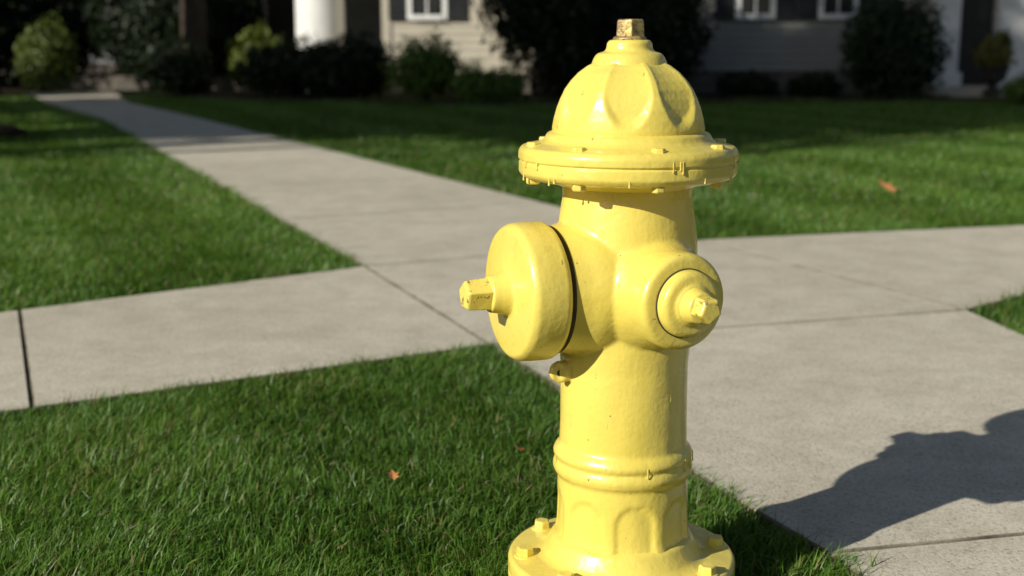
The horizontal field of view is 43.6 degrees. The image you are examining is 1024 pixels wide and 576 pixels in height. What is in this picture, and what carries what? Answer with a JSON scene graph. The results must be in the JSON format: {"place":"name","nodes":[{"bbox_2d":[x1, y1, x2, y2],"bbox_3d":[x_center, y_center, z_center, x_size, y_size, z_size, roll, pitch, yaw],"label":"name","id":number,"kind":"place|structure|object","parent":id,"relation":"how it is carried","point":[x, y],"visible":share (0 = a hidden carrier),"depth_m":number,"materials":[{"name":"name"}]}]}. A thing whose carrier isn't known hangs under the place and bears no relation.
{"place":"outdoors","nodes":[
{"label":"outdoors","id":0,"kind":"place"},
{"bbox_2d":[295,0,344,49],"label":"porch column","id":1,"kind":"structure","parent":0,"point":[324,19],"depth_m":19.56,"materials":[{"name":"white paint"}]},
{"bbox_2d":[0,92,1023,575],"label":"sidewalk","id":2,"kind":"structure","parent":0,"point":[858,392],"depth_m":3.38,"materials":[{"name":"concrete"}]},
{"bbox_2d":[0,84,1023,575],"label":"ground","id":3,"kind":"structure","parent":0,"point":[136,94],"depth_m":2.90,"materials":[{"name":"green plant"}]},
{"bbox_2d":[0,124,26,138],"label":"mulch bed","id":4,"kind":"object","parent":3,"relation":"on","point":[9,130],"visible":0.83,"depth_m":10.40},
{"bbox_2d":[11,8,81,92],"bbox_3d":[-6.909,-3.504,18.974,1.011,1.274,1.010,0,11,0],"label":"boxwood shrub","id":5,"kind":"object","parent":3,"relation":"on","point":[47,61],"visible":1,"depth_m":18.82,"materials":[{"name":"green plant"}]},
{"bbox_2d":[14,0,108,74],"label":"evergreen shrub","id":6,"kind":"object","parent":3,"relation":"on","point":[70,10],"visible":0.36,"depth_m":20.78,"materials":[{"name":"green plant"}]},
{"bbox_2d":[15,64,118,70],"bbox_3d":[-9.100,-4.680,27.614,13.760,0.450,8.000,0,11,0],"label":"foundation","id":7,"kind":"object","parent":3,"relation":"on","point":[109,65],"depth_m":23.66,"materials":[{"name":"concrete"}]},
{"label":"walls","id":8,"kind":"object","parent":7,"relation":"on","visible":0},
{"bbox_2d":[2,0,381,63],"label":"siding","id":9,"kind":"object","parent":8,"relation":"attached to","point":[362,15],"depth_m":23.49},
{"bbox_2d":[263,0,267,31],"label":"window frame","id":10,"kind":"object","parent":9,"relation":"attached to","point":[266,15],"depth_m":23.40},
{"bbox_2d":[267,0,289,34],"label":"shutter","id":11,"kind":"object","parent":10,"relation":"attached to","point":[276,10],"visible":0.82,"depth_m":23.41,"materials":[{"name":"black wood"}]},
{"bbox_2d":[76,0,157,82],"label":"evergreen shrub","id":12,"kind":"object","parent":3,"relation":"on","point":[113,39],"visible":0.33,"depth_m":20.30,"materials":[{"name":"green plant"}]},
{"bbox_2d":[0,71,276,89],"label":"porch floor","id":13,"kind":"structure","parent":3,"relation":"on","point":[99,80],"depth_m":20.50,"materials":[{"name":"grey concrete"}]},
{"bbox_2d":[282,0,295,48],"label":"porch door","id":14,"kind":"structure","parent":13,"relation":"on","point":[291,21],"depth_m":23.43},
{"bbox_2d":[122,0,223,90],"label":"evergreen shrub","id":15,"kind":"object","parent":3,"relation":"on","point":[165,18],"visible":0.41,"depth_m":19.78,"materials":[{"name":"green plant"}]},
{"bbox_2d":[138,35,214,95],"bbox_3d":[-4.931,-3.249,18.728,1.159,0.889,1.189,0,11,0],"label":"evergreen shrub","id":16,"kind":"object","parent":3,"relation":"on","point":[169,69],"visible":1,"depth_m":18.46,"materials":[{"name":"green plant"}]},
{"bbox_2d":[180,0,212,92],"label":"deciduous tree","id":17,"kind":"object","parent":3,"relation":"on","point":[193,21],"visible":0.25,"depth_m":19.35,"materials":[{"name":"brown plant"}]},
{"bbox_2d":[207,0,274,75],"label":"evergreen shrub","id":18,"kind":"object","parent":3,"relation":"on","point":[234,19],"visible":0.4,"depth_m":20.74,"materials":[{"name":"green plant"}]},
{"bbox_2d":[223,18,283,91],"bbox_3d":[-3.940,-3.568,19.690,1.046,1.159,1.042,0,11,0],"label":"boxwood shrub","id":19,"kind":"object","parent":3,"relation":"on","point":[238,52],"visible":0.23,"depth_m":19.54,"materials":[{"name":"green plant"}]},
{"bbox_2d":[388,470,398,479],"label":"fallen leaf","id":20,"kind":"object","parent":3,"relation":"on","point":[393,475],"visible":1,"depth_m":2.25,"materials":[{"name":"orange plant"}]},
{"bbox_2d":[388,73,530,92],"bbox_3d":[-0.800,-3.568,22.024,2.160,0.400,6.000,0,11,0],"label":"foundation","id":21,"kind":"object","parent":3,"relation":"on","point":[526,90],"depth_m":19.08,"materials":[{"name":"concrete"}]},
{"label":"walls","id":22,"kind":"object","parent":21,"relation":"on","visible":0},
{"bbox_2d":[381,0,533,72],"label":"corner boards","id":23,"kind":"object","parent":22,"relation":"attached to","point":[386,29],"visible":0.2,"depth_m":18.88,"materials":[{"name":"beige wood"}]},
{"bbox_2d":[391,0,524,72],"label":"siding","id":24,"kind":"object","parent":22,"relation":"attached to","point":[466,34],"visible":0.39,"depth_m":18.93,"materials":[{"name":"beige wood"}]},
{"bbox_2d":[407,0,446,19],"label":"window frame","id":25,"kind":"object","parent":24,"relation":"attached to","point":[410,16],"visible":1,"depth_m":18.80,"materials":[{"name":"white wood"}]},
{"bbox_2d":[388,0,405,19],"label":"shutter","id":26,"kind":"object","parent":25,"relation":"attached to","point":[396,9],"visible":1,"depth_m":18.80,"materials":[{"name":"black wood"}]},
{"bbox_2d":[412,0,441,14],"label":"window glass","id":27,"kind":"object","parent":25,"relation":"in","point":[419,7],"visible":1,"depth_m":18.82,"materials":[{"name":"grey glass"}]},
{"bbox_2d":[448,0,464,19],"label":"shutter","id":28,"kind":"object","parent":25,"relation":"attached to","point":[456,9],"visible":1,"depth_m":18.80,"materials":[{"name":"black wood"}]},
{"bbox_2d":[178,92,1008,106],"bbox_3d":[2.700,-2.518,17.032,14.600,0.036,3.400,0,11,0],"label":"mulch bed","id":29,"kind":"object","parent":3,"relation":"on","point":[306,98],"visible":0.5,"depth_m":16.71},
{"bbox_2d":[233,31,333,95],"bbox_3d":[-2.982,-3.082,17.762,1.694,0.948,1.641,3,11,15],"label":"evergreen shrub","id":30,"kind":"object","parent":29,"relation":"on","point":[271,68],"visible":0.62,"depth_m":17.32,"materials":[{"name":"green plant"}]},
{"bbox_2d":[291,27,396,98],"bbox_3d":[-2.192,-2.981,17.070,1.492,0.988,1.440,0,11,0],"label":"evergreen shrub","id":31,"kind":"object","parent":29,"relation":"on","point":[355,69],"visible":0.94,"depth_m":16.71,"materials":[{"name":"green plant"}]},
{"bbox_2d":[378,25,466,99],"bbox_3d":[-1.138,-2.853,16.356,1.149,1.002,1.074,0,11,0],"label":"boxwood shrub","id":32,"kind":"object","parent":29,"relation":"on","point":[422,69],"visible":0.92,"depth_m":16.13,"materials":[{"name":"green plant"}]},
{"bbox_2d":[447,56,496,101],"bbox_3d":[-0.513,-2.593,15.996,0.653,0.598,0.644,0,11,0],"label":"boxwood shrub","id":33,"kind":"object","parent":29,"relation":"on","point":[469,85],"visible":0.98,"depth_m":15.88,"materials":[{"name":"green plant"}]},
{"bbox_2d":[485,63,530,100],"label":"boxwood shrub","id":34,"kind":"object","parent":29,"relation":"on","point":[509,85],"visible":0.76,"depth_m":16.06,"materials":[{"name":"green plant"}]},
{"bbox_2d":[468,0,639,98],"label":"evergreen shrub","id":35,"kind":"object","parent":29,"relation":"on","point":[537,27],"visible":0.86,"depth_m":16.15,"materials":[{"name":"green plant"}]},
{"bbox_2d":[579,0,718,86],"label":"evergreen shrub","id":36,"kind":"object","parent":29,"relation":"on","point":[674,44],"visible":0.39,"depth_m":16.35,"materials":[{"name":"green plant"}]},
{"bbox_2d":[712,69,780,96],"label":"round shrub","id":37,"kind":"object","parent":29,"relation":"on","point":[744,84],"visible":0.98,"depth_m":17.19,"materials":[{"name":"green plant"}]},
{"bbox_2d":[784,70,846,96],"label":"round shrub","id":38,"kind":"object","parent":29,"relation":"on","point":[826,84],"visible":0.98,"depth_m":17.20,"materials":[{"name":"green plant"}]},
{"bbox_2d":[835,0,953,99],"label":"round shrub","id":39,"kind":"object","parent":29,"relation":"on","point":[893,45],"visible":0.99,"depth_m":16.30,"materials":[{"name":"green plant"}]},
{"bbox_2d":[459,19,738,575],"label":"fire hydrant","id":40,"kind":"object","parent":3,"relation":"on","point":[607,286],"visible":1,"depth_m":1.65,"materials":[{"name":"yellow metal"}]},
{"bbox_2d":[531,70,909,93],"bbox_3d":[8.175,-3.655,22.313,15.610,0.460,8.000,0,11,0],"label":"foundation","id":41,"kind":"object","parent":3,"relation":"on","point":[703,83],"depth_m":18.37,"materials":[{"name":"concrete"}]},
{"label":"walls","id":42,"kind":"object","parent":41,"relation":"on","visible":0},
{"bbox_2d":[544,0,929,70],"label":"siding","id":43,"kind":"object","parent":42,"relation":"attached to","point":[775,44],"depth_m":18.26,"materials":[{"name":"grey wood"}]},
{"bbox_2d":[735,0,775,18],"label":"window frame","id":44,"kind":"object","parent":43,"relation":"attached to","point":[739,15],"visible":1,"depth_m":18.11,"materials":[{"name":"white wood"}]},
{"bbox_2d":[715,0,735,18],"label":"shutter","id":45,"kind":"object","parent":44,"relation":"attached to","point":[724,9],"visible":1,"depth_m":18.11,"materials":[{"name":"black wood"}]},
{"bbox_2d":[741,0,770,13],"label":"window glass","id":46,"kind":"object","parent":44,"relation":"in","point":[748,6],"visible":1,"depth_m":18.13,"materials":[{"name":"grey glass"}]},
{"bbox_2d":[776,0,795,18],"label":"shutter","id":47,"kind":"object","parent":44,"relation":"attached to","point":[785,9],"visible":1,"depth_m":18.11,"materials":[{"name":"black wood"}]},
{"bbox_2d":[818,0,858,18],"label":"window frame","id":48,"kind":"object","parent":43,"relation":"attached to","point":[821,15],"visible":0.83,"depth_m":18.11,"materials":[{"name":"white wood"}]},
{"bbox_2d":[797,0,817,18],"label":"shutter","id":49,"kind":"object","parent":48,"relation":"attached to","point":[807,9],"visible":1,"depth_m":18.11,"materials":[{"name":"black wood"}]},
{"bbox_2d":[823,0,852,13],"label":"window glass","id":50,"kind":"object","parent":48,"relation":"in","point":[830,6],"visible":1,"depth_m":18.13,"materials":[{"name":"black glass"}]},
{"bbox_2d":[858,0,878,17],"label":"shutter","id":51,"kind":"object","parent":48,"relation":"attached to","point":[867,1],"visible":0.12,"depth_m":18.09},
{"bbox_2d":[877,179,896,192],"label":"fallen leaf","id":52,"kind":"object","parent":3,"relation":"on","point":[887,186],"visible":1,"depth_m":6.53,"materials":[{"name":"orange plant"}]},
{"bbox_2d":[920,85,1012,96],"bbox_3d":[6.800,-2.694,17.788,2.000,0.200,1.250,0,11,0],"label":"front step","id":53,"kind":"object","parent":3,"relation":"on","point":[965,91],"visible":0.31,"depth_m":17.51,"materials":[{"name":"concrete"}]},
{"bbox_2d":[925,0,1023,85],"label":"entry surround","id":54,"kind":"object","parent":53,"relation":"on","point":[1008,15],"visible":0.41,"depth_m":17.93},
{"bbox_2d":[958,0,993,84],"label":"front door","id":55,"kind":"structure","parent":54,"relation":"attached to","point":[976,21],"depth_m":18.14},
{"bbox_2d":[971,30,1017,94],"bbox_3d":[6.427,-3.012,17.038,0.589,0.872,0.556,8,13,34],"label":"potted shrub","id":56,"kind":"object","parent":53,"relation":"on","point":[994,54],"visible":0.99,"depth_m":16.93,"materials":[{"name":"green plant"}]},
{"bbox_2d":[994,72,1023,104],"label":"boxwood shrub","id":57,"kind":"object","parent":3,"relation":"on","point":[1016,88],"visible":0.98,"depth_m":15.21,"materials":[{"name":"green plant"}]},
{"bbox_3d":[-9.600,-3.110,20.076,4.800,0.036,2.600,0,11,0],"label":"mulch bed","id":58,"kind":"object","parent":3,"relation":"on","visible":0},
{"bbox_2d":[0,0,46,87],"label":"evergreen shrub","id":59,"kind":"object","parent":58,"relation":"on","point":[11,22],"visible":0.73,"depth_m":19.98,"materials":[{"name":"green plant"}]}
]}

